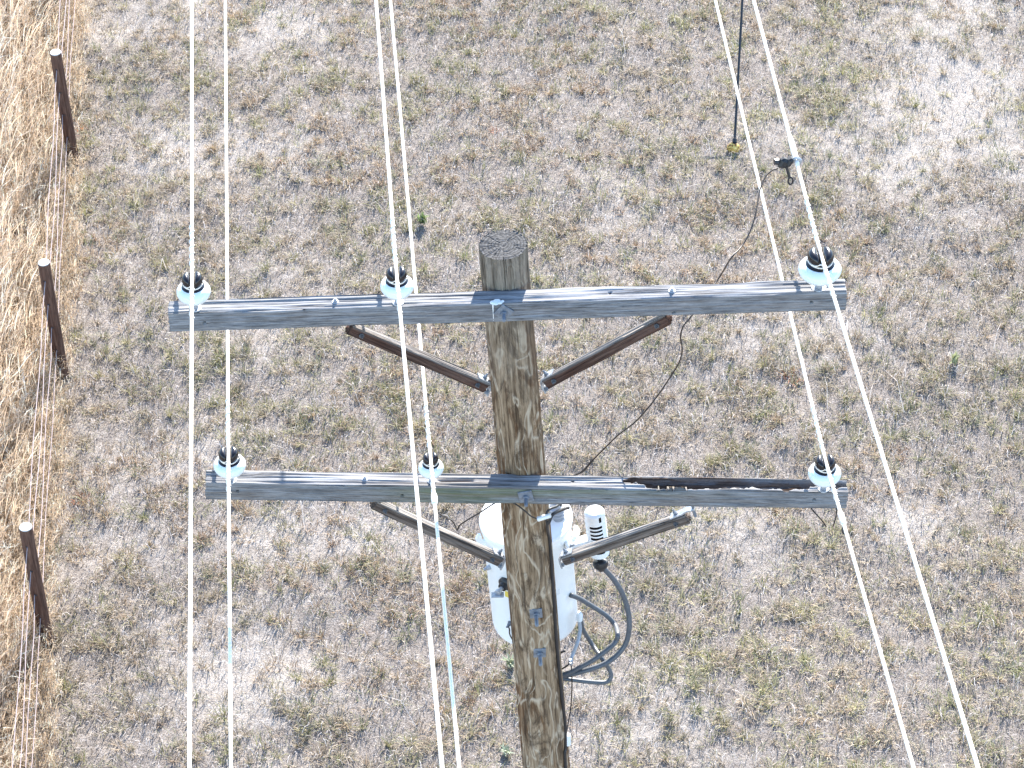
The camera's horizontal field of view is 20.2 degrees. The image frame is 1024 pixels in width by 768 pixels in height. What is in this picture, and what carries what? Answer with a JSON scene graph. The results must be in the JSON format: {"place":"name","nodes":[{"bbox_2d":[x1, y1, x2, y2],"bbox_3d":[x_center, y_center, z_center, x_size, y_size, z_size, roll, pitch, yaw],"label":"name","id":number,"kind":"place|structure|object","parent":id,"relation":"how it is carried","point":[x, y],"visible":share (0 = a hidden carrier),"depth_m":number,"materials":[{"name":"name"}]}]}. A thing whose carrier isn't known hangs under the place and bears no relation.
{"place":"outdoors","nodes":[
{"label":"outdoors","id":0,"kind":"place"},
{"bbox_2d":[0,0,1023,767],"bbox_3d":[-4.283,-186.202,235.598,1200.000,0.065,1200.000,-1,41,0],"label":"ground","id":1,"kind":"structure","parent":0,"point":[172,560],"depth_m":21.34,"materials":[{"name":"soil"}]},
{"bbox_2d":[12,0,79,767],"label":"wire fence","id":2,"kind":"object","parent":1,"relation":"on","point":[35,580],"visible":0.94,"depth_m":20.82,"materials":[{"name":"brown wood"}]},
{"bbox_2d":[0,0,98,767],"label":"tall grass","id":3,"kind":"structure","parent":1,"relation":"on","point":[29,160],"depth_m":21.58,"materials":[{"name":"beige plant"}]},
{"bbox_2d":[415,212,430,224],"bbox_3d":[-0.714,-1.322,22.774,0.126,0.113,0.118,19,45,22],"label":"weed","id":4,"kind":"object","parent":1,"relation":"on","point":[422,215],"visible":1,"depth_m":22.77,"materials":[{"name":"green plant"}]},
{"bbox_2d":[501,653,513,668],"bbox_3d":[-0.011,1.839,19.119,0.138,0.094,0.111,31,50,31],"label":"weed","id":5,"kind":"object","parent":1,"relation":"on","point":[509,663],"visible":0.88,"depth_m":19.13,"materials":[{"name":"green plant"}]},
{"bbox_2d":[499,743,515,755],"bbox_3d":[-0.034,2.354,18.549,0.129,0.093,0.108,20,45,23],"label":"weed","id":6,"kind":"object","parent":1,"relation":"on","point":[504,750],"visible":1,"depth_m":18.57,"materials":[{"name":"green plant"}]},
{"bbox_2d":[168,230,848,767],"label":"utility pole","id":7,"kind":"object","parent":1,"relation":"on","point":[508,304],"visible":0.95,"depth_m":10.86,"materials":[{"name":"brown wood"}]},
{"bbox_2d":[176,271,210,311],"bbox_3d":[-1.135,-0.329,10.263,0.123,0.156,0.123,-4,41,-3],"label":"pin insulator","id":8,"kind":"object","parent":7,"relation":"attached to","point":[202,290],"visible":0.97,"depth_m":10.22,"materials":[{"name":"white ceramic"}]},
{"bbox_2d":[187,0,194,767],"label":"power line","id":9,"kind":"object","parent":8,"relation":"attached to","point":[190,546],"visible":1,"depth_m":9.64,"materials":[{"name":"metal"}]},
{"bbox_2d":[213,446,245,483],"bbox_3d":[-1.059,0.305,10.807,0.123,0.156,0.123,-4,41,-3],"label":"pin insulator","id":10,"kind":"object","parent":7,"relation":"attached to","point":[238,464],"visible":0.94,"depth_m":10.77,"materials":[{"name":"white ceramic"}]},
{"bbox_2d":[224,0,232,767],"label":"power line","id":11,"kind":"object","parent":10,"relation":"attached to","point":[228,419],"visible":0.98,"depth_m":10.86,"materials":[{"name":"metal"}]},
{"bbox_2d":[380,265,413,305],"bbox_3d":[-0.409,-0.348,10.255,0.121,0.153,0.121,-4,41,-3],"label":"pin insulator","id":12,"kind":"object","parent":7,"relation":"attached to","point":[388,284],"visible":0.96,"depth_m":10.21,"materials":[{"name":"white ceramic"}]},
{"bbox_2d":[374,0,443,767],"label":"power line","id":13,"kind":"object","parent":12,"relation":"attached to","point":[423,566],"visible":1,"depth_m":9.60,"materials":[{"name":"metal"}]},
{"bbox_2d":[418,452,443,483],"bbox_3d":[-0.305,0.317,10.848,0.097,0.135,0.097,-4,41,-3],"label":"pin insulator","id":14,"kind":"object","parent":7,"relation":"attached to","point":[424,467],"visible":0.93,"depth_m":10.81,"materials":[{"name":"white ceramic"}]},
{"bbox_2d":[389,0,460,767],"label":"power line","id":15,"kind":"object","parent":14,"relation":"attached to","point":[434,500],"visible":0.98,"depth_m":10.86,"materials":[{"name":"metal"}]},
{"bbox_2d":[437,503,536,530],"bbox_3d":[-0.158,0.463,10.944,0.461,0.451,0.236,-24,46,-24],"label":"tap wire","id":16,"kind":"object","parent":15,"relation":"hanging from","point":[525,511],"visible":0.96,"depth_m":11.01,"materials":[{"name":"brown metal"}]},
{"bbox_2d":[537,513,550,521],"bbox_3d":[0.122,0.510,11.026,0.056,0.037,0.021,-1,41,0],"label":"wire connector","id":17,"kind":"object","parent":16,"relation":"attached to","point":[543,517],"visible":1,"depth_m":11.02,"materials":[{"name":"silver metal"}]},
{"bbox_2d":[475,503,579,643],"bbox_3d":[0.050,0.731,11.798,0.396,0.822,0.456,18,45,21],"label":"transformer","id":18,"kind":"object","parent":7,"relation":"attached to","point":[490,522],"visible":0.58,"depth_m":11.72,"materials":[{"name":"grey paint"}]},
{"bbox_2d":[568,611,582,665],"bbox_3d":[0.261,1.052,11.887,0.030,0.200,0.142,13,43,15],"label":"service cable","id":19,"kind":"object","parent":18,"relation":"hanging from","point":[579,617],"visible":1,"depth_m":11.90,"materials":[{"name":"white plastic"}]},
{"bbox_2d":[565,505,609,571],"bbox_3d":[0.301,0.619,11.626,0.186,0.318,0.115,-1,41,0],"label":"surge arrester","id":20,"kind":"object","parent":18,"relation":"attached to","point":[595,523],"visible":0.7,"depth_m":11.57,"materials":[{"name":"white plastic"}]},
{"bbox_2d":[562,593,619,676],"bbox_3d":[0.297,1.033,11.890,0.297,0.341,0.198,-1,41,0],"label":"service cable","id":21,"kind":"object","parent":18,"relation":"attached to","point":[613,644],"visible":0.94,"depth_m":11.89,"materials":[{"name":"grey rubber"}]},
{"bbox_2d":[545,504,570,767],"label":"ground cable","id":22,"kind":"object","parent":7,"relation":"attached to","point":[567,739],"visible":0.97,"depth_m":11.53,"materials":[{"name":"black rubber"}]},
{"bbox_2d":[561,650,572,730],"bbox_3d":[0.234,1.257,11.894,0.062,0.361,0.152,-10,42,-10],"label":"earth wire","id":23,"kind":"object","parent":7,"relation":"hanging from","point":[567,665],"visible":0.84,"depth_m":11.95,"materials":[{"name":"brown metal"}]},
{"bbox_2d":[563,621,612,684],"bbox_3d":[0.285,1.103,11.936,0.269,0.301,0.155,-1,41,0],"label":"service cable","id":24,"kind":"object","parent":7,"relation":"attached to","point":[602,659],"visible":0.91,"depth_m":11.96,"materials":[{"name":"grey rubber"}]},
{"bbox_2d":[563,568,631,678],"bbox_3d":[0.317,0.986,11.811,0.358,0.539,0.128,-15,43,-16],"label":"service cable","id":25,"kind":"object","parent":7,"relation":"attached to","point":[624,645],"visible":0.93,"depth_m":11.87,"materials":[{"name":"grey rubber"}]},
{"bbox_2d":[811,508,826,526],"bbox_3d":[1.166,0.509,11.011,0.083,0.068,0.020,27,48,28],"label":"wire tail","id":26,"kind":"object","parent":7,"relation":"hanging from","point":[819,517],"visible":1,"depth_m":11.00},
{"bbox_2d":[798,246,841,291],"bbox_3d":[1.095,-0.407,10.244,0.154,0.169,0.154,-4,41,-3],"label":"pin insulator","id":27,"kind":"object","parent":7,"relation":"attached to","point":[810,270],"visible":0.98,"depth_m":10.19,"materials":[{"name":"white ceramic"}]},
{"bbox_2d":[752,0,979,767],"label":"power line","id":28,"kind":"object","parent":27,"relation":"attached to","point":[793,149],"visible":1,"depth_m":9.53,"materials":[{"name":"metal"}]},
{"bbox_2d":[773,156,801,184],"bbox_3d":[1.016,-0.789,10.619,0.108,0.115,0.042,-1,41,0],"label":"line clamp","id":29,"kind":"object","parent":28,"relation":"hanging from","point":[784,162],"visible":1,"depth_m":10.59,"materials":[{"name":"grey metal"}]},
{"bbox_2d":[560,168,777,505],"bbox_3d":[0.621,-0.049,10.906,0.839,1.517,0.338,-9,42,-9],"label":"jumper wire","id":30,"kind":"object","parent":29,"relation":"hanging from","point":[615,437],"visible":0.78,"depth_m":10.68,"materials":[{"name":"brown metal"}]},
{"bbox_2d":[808,454,840,492],"bbox_3d":[1.181,0.339,10.881,0.126,0.160,0.126,-4,41,-3],"label":"pin insulator","id":31,"kind":"object","parent":7,"relation":"attached to","point":[817,474],"visible":0.98,"depth_m":10.84,"materials":[{"name":"white ceramic"}]},
{"bbox_2d":[714,0,915,767],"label":"power line","id":32,"kind":"object","parent":31,"relation":"attached to","point":[842,520],"visible":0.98,"depth_m":10.92,"materials":[{"name":"metal"}]},
{"bbox_2d":[727,0,743,152],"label":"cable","id":33,"kind":"object","parent":1,"relation":"on","point":[732,145],"visible":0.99,"depth_m":23.56,"materials":[{"name":"black rubber"}]},
{"bbox_2d":[949,351,959,364],"bbox_3d":[3.273,-0.196,21.368,0.107,0.118,0.103,-22,45,-22],"label":"weed","id":34,"kind":"object","parent":1,"relation":"on","point":[955,357],"visible":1,"depth_m":21.37,"materials":[{"name":"green plant"}]}
]}

